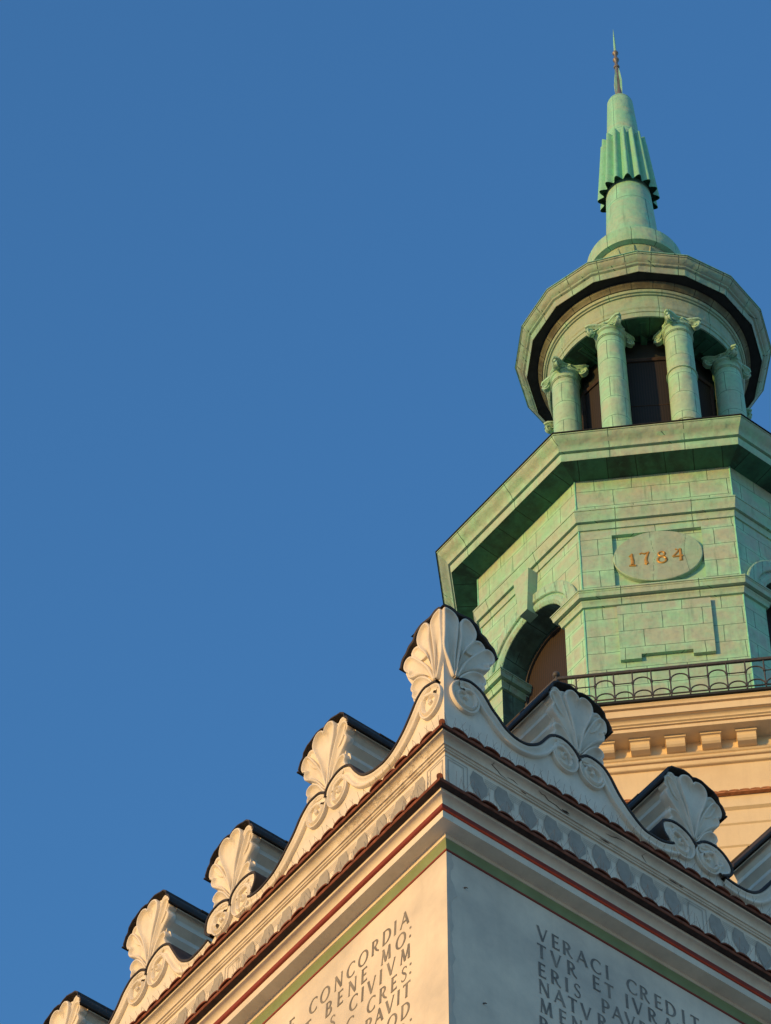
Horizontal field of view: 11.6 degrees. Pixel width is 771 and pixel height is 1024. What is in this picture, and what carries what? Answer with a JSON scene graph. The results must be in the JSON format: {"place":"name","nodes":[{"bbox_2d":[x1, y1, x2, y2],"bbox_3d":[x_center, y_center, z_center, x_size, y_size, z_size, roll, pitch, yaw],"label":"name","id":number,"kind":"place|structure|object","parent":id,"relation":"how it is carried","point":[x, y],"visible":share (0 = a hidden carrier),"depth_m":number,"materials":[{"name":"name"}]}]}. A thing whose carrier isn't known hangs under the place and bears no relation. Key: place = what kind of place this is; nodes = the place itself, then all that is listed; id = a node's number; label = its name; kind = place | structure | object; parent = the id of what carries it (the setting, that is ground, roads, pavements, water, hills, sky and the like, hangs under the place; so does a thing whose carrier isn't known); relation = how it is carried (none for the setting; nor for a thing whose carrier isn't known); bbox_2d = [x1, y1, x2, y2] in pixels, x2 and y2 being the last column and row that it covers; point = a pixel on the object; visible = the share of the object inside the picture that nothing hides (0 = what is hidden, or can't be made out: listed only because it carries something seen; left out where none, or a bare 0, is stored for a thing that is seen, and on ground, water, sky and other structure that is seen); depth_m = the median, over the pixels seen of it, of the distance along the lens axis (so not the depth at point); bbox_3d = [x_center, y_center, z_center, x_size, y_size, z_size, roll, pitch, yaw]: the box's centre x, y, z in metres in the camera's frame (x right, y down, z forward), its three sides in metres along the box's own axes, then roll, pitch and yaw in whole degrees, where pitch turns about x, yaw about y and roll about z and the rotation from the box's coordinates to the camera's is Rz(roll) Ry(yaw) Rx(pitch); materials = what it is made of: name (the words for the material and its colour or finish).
{"place":"outdoors","nodes":[
{"label":"outdoors","id":0,"kind":"place"},
{"bbox_2d":[0,0,770,1023],"label":"sky","id":1,"kind":"structure","parent":0,"point":[272,272],"materials":[{"name":"blue"}]},
{"label":"ground","id":2,"kind":"structure","parent":0,"visible":0},
{"bbox_2d":[43,604,770,1023],"bbox_3d":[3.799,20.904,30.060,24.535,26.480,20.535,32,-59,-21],"label":"town hall","id":3,"kind":"structure","parent":2,"relation":"on","point":[443,898],"depth_m":30.35,"materials":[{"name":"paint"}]},
{"bbox_2d":[125,716,438,1022],"bbox_3d":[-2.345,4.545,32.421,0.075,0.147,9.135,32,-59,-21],"label":"bird spikes","id":4,"kind":"object","parent":3,"relation":"on","point":[287,867],"visible":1,"depth_m":31.23,"materials":[{"name":"silver metal"}]},
{"bbox_2d":[183,766,441,1020],"bbox_3d":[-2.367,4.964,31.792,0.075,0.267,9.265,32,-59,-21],"label":"bird spikes","id":5,"kind":"object","parent":3,"relation":"on","point":[308,896],"visible":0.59,"depth_m":30.41,"materials":[{"name":"silver metal"}]},
{"bbox_2d":[446,771,767,967],"bbox_3d":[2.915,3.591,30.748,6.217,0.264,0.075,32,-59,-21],"label":"bird spikes","id":6,"kind":"object","parent":3,"relation":"on","point":[607,871],"visible":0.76,"depth_m":30.27,"materials":[{"name":"silver metal"}]},
{"bbox_2d":[444,715,770,910],"bbox_3d":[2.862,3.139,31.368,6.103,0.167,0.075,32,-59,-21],"label":"bird spikes","id":7,"kind":"object","parent":3,"relation":"on","point":[603,812],"visible":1,"depth_m":30.87,"materials":[{"name":"silver metal"}]},
{"bbox_2d":[435,31,770,882],"bbox_3d":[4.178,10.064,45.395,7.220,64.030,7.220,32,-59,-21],"label":"clock tower","id":8,"kind":"structure","parent":2,"relation":"on","point":[619,519],"depth_m":54.94,"materials":[{"name":"green metal"}]},
{"bbox_2d":[519,656,770,712],"bbox_3d":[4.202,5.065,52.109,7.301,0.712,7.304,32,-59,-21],"label":"balcony railing","id":9,"kind":"object","parent":8,"relation":"on","point":[556,675],"visible":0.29,"depth_m":50.03,"materials":[{"name":"metal"}]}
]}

